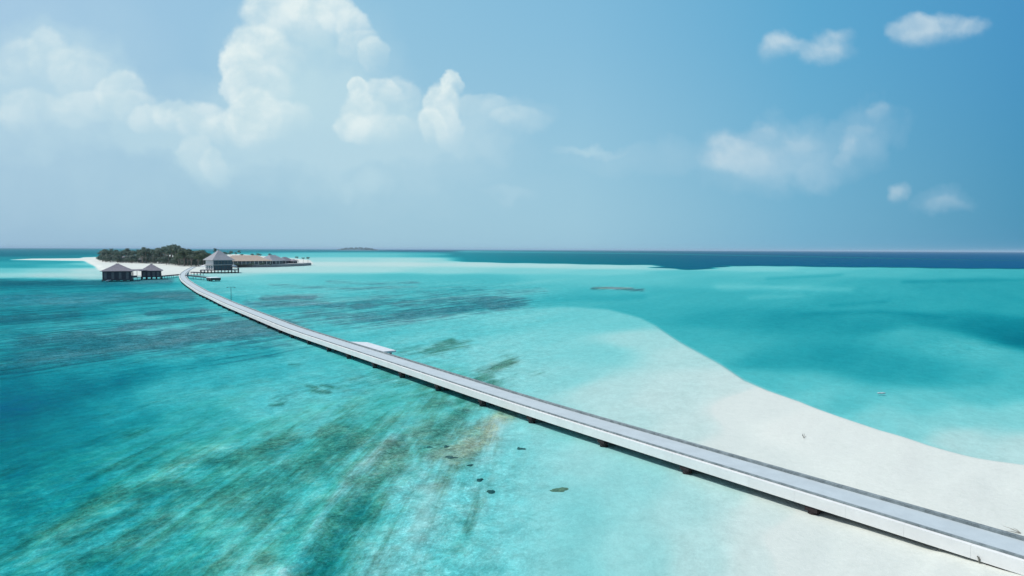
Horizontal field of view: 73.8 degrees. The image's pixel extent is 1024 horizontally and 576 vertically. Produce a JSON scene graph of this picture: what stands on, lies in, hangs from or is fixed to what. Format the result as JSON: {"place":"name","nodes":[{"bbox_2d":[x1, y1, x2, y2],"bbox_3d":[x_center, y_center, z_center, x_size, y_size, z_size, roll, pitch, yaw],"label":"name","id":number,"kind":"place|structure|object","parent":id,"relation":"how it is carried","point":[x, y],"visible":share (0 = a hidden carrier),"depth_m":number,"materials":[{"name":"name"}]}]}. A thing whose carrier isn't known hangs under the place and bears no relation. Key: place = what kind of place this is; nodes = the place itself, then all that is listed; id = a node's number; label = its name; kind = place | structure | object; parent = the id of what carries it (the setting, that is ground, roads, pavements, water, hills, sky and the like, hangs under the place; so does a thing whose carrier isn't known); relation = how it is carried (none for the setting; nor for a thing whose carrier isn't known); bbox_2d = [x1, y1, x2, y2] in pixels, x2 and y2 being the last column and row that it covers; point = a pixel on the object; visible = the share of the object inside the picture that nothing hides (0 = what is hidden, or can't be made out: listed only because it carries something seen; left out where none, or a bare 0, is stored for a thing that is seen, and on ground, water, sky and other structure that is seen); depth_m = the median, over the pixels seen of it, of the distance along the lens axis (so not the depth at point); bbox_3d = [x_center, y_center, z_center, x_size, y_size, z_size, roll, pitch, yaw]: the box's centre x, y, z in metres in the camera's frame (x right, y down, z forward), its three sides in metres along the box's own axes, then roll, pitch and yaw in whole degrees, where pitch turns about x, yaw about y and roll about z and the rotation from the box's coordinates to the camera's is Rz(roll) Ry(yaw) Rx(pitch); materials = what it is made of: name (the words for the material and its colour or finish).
{"place":"outdoors","nodes":[
{"label":"outdoors","id":0,"kind":"place"},
{"bbox_2d":[282,257,291,263],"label":"thatched house","id":1,"kind":"structure","parent":0,"point":[287,259],"depth_m":593.64,"materials":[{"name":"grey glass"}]},
{"bbox_2d":[0,250,1023,575],"bbox_3d":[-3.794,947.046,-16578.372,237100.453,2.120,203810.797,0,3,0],"label":"seabed","id":2,"kind":"structure","parent":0,"point":[236,444],"depth_m":62.37,"materials":[{"name":"white sand"}]},
{"bbox_2d":[112,255,121,262],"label":"beach shrub","id":3,"kind":"object","parent":2,"relation":"on","point":[116,258],"visible":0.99,"depth_m":646.57,"materials":[{"name":"green plant"}]},
{"bbox_2d":[100,264,134,281],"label":"water hut","id":4,"kind":"object","parent":2,"relation":"on","point":[117,272],"visible":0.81,"depth_m":312.32,"materials":[{"name":"grey wood"}]},
{"bbox_2d":[129,254,137,262],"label":"beach shrub","id":5,"kind":"object","parent":2,"relation":"on","point":[132,258],"visible":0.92,"depth_m":631.41,"materials":[{"name":"green plant"}]},
{"bbox_2d":[133,269,146,279],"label":"covered walkway","id":6,"kind":"structure","parent":2,"relation":"on","point":[134,276],"depth_m":325.46,"materials":[{"name":"grey wood"}]},
{"bbox_2d":[137,251,149,262],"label":"broadleaf tree","id":7,"kind":"object","parent":2,"relation":"on","point":[147,253],"visible":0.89,"depth_m":621.89,"materials":[{"name":"green plant"}]},
{"bbox_2d":[139,256,149,262],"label":"beach shrub","id":8,"kind":"object","parent":2,"relation":"on","point":[145,259],"visible":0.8,"depth_m":628.43,"materials":[{"name":"green plant"}]},
{"bbox_2d":[141,264,162,279],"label":"water hut","id":9,"kind":"object","parent":2,"relation":"on","point":[152,271],"visible":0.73,"depth_m":331.33,"materials":[{"name":"grey wood"}]},
{"bbox_2d":[153,249,164,262],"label":"broadleaf tree","id":10,"kind":"object","parent":2,"relation":"on","point":[158,252],"visible":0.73,"depth_m":623.46,"materials":[{"name":"green plant"}]},
{"bbox_2d":[160,256,169,264],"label":"beach shrub","id":11,"kind":"object","parent":2,"relation":"on","point":[165,258],"visible":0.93,"depth_m":576.65,"materials":[{"name":"green plant"}]},
{"bbox_2d":[162,274,180,278],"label":"boardwalk","id":12,"kind":"structure","parent":2,"relation":"on","point":[164,276],"depth_m":347.85,"materials":[{"name":"grey wood"}]},
{"bbox_2d":[175,250,191,265],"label":"broadleaf tree","id":13,"kind":"object","parent":2,"relation":"on","point":[180,254],"visible":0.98,"depth_m":522.28,"materials":[{"name":"green plant"}]},
{"bbox_2d":[186,254,195,265],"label":"broadleaf tree","id":14,"kind":"object","parent":2,"relation":"on","point":[191,256],"visible":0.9,"depth_m":519.55,"materials":[{"name":"green plant"}]},
{"bbox_2d":[193,251,202,255],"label":"broadleaf tree","id":15,"kind":"object","parent":2,"relation":"on","point":[196,252],"visible":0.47,"depth_m":547.04,"materials":[{"name":"green plant"}]},
{"bbox_2d":[193,254,204,265],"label":"broadleaf tree","id":16,"kind":"object","parent":2,"relation":"on","point":[200,258],"visible":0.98,"depth_m":517.51,"materials":[{"name":"green plant"}]},
{"bbox_2d":[186,275,212,280],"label":"jetty","id":17,"kind":"object","parent":2,"relation":"on","point":[197,276],"visible":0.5,"depth_m":333.15,"materials":[{"name":"grey wood"}]},
{"bbox_2d":[200,252,208,263],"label":"broadleaf tree","id":18,"kind":"object","parent":2,"relation":"on","point":[205,253],"visible":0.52,"depth_m":528.96,"materials":[{"name":"green plant"}]},
{"bbox_2d":[206,277,220,281],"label":"landing platform","id":19,"kind":"structure","parent":2,"relation":"on","point":[213,278],"depth_m":315.53,"materials":[{"name":"white paint"}]},
{"bbox_2d":[200,267,238,272],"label":"pavilion platform","id":20,"kind":"structure","parent":2,"relation":"on","point":[201,270],"depth_m":414.52,"materials":[{"name":"white paint"}]},
{"bbox_2d":[203,249,233,269],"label":"overwater pavilion","id":21,"kind":"structure","parent":20,"relation":"on","point":[218,260],"depth_m":416.84,"materials":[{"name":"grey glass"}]},
{"bbox_2d":[234,263,310,266],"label":"seawall","id":22,"kind":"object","parent":2,"relation":"on","point":[283,265],"visible":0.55,"depth_m":563.32,"materials":[{"name":"grey stone"}]},
{"bbox_2d":[229,255,270,264],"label":"thatched hall","id":23,"kind":"structure","parent":22,"relation":"on","point":[246,259],"depth_m":547.52,"materials":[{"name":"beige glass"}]},
{"bbox_2d":[264,255,286,263],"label":"thatched house","id":24,"kind":"structure","parent":22,"relation":"on","point":[274,259],"depth_m":568.36,"materials":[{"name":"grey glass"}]},
{"bbox_2d":[549,487,568,491],"bbox_3d":[2.970,12.751,43.097,1.239,0.148,0.811,0,3,0],"label":"coral head","id":25,"kind":"object","parent":2,"relation":"on","point":[562,489],"visible":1,"depth_m":42.99},
{"bbox_2d":[179,267,1023,574],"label":"footbridge","id":26,"kind":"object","parent":2,"relation":"on","point":[975,541],"visible":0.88,"depth_m":44.66,"materials":[{"name":"grey wood"}]},
{"bbox_2d":[0,248,1023,574],"bbox_3d":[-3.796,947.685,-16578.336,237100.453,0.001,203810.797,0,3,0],"label":"sea","id":27,"kind":"structure","parent":0,"point":[30,406],"depth_m":144.29,"materials":[{"name":"liquid"}]},
{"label":"islet beach","id":28,"kind":"structure","parent":0,"visible":0},
{"bbox_2d":[337,247,375,249],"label":"distant wood","id":29,"kind":"object","parent":28,"relation":"on","point":[360,248],"visible":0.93,"depth_m":8470.62,"materials":[{"name":"green plant"}]}
]}

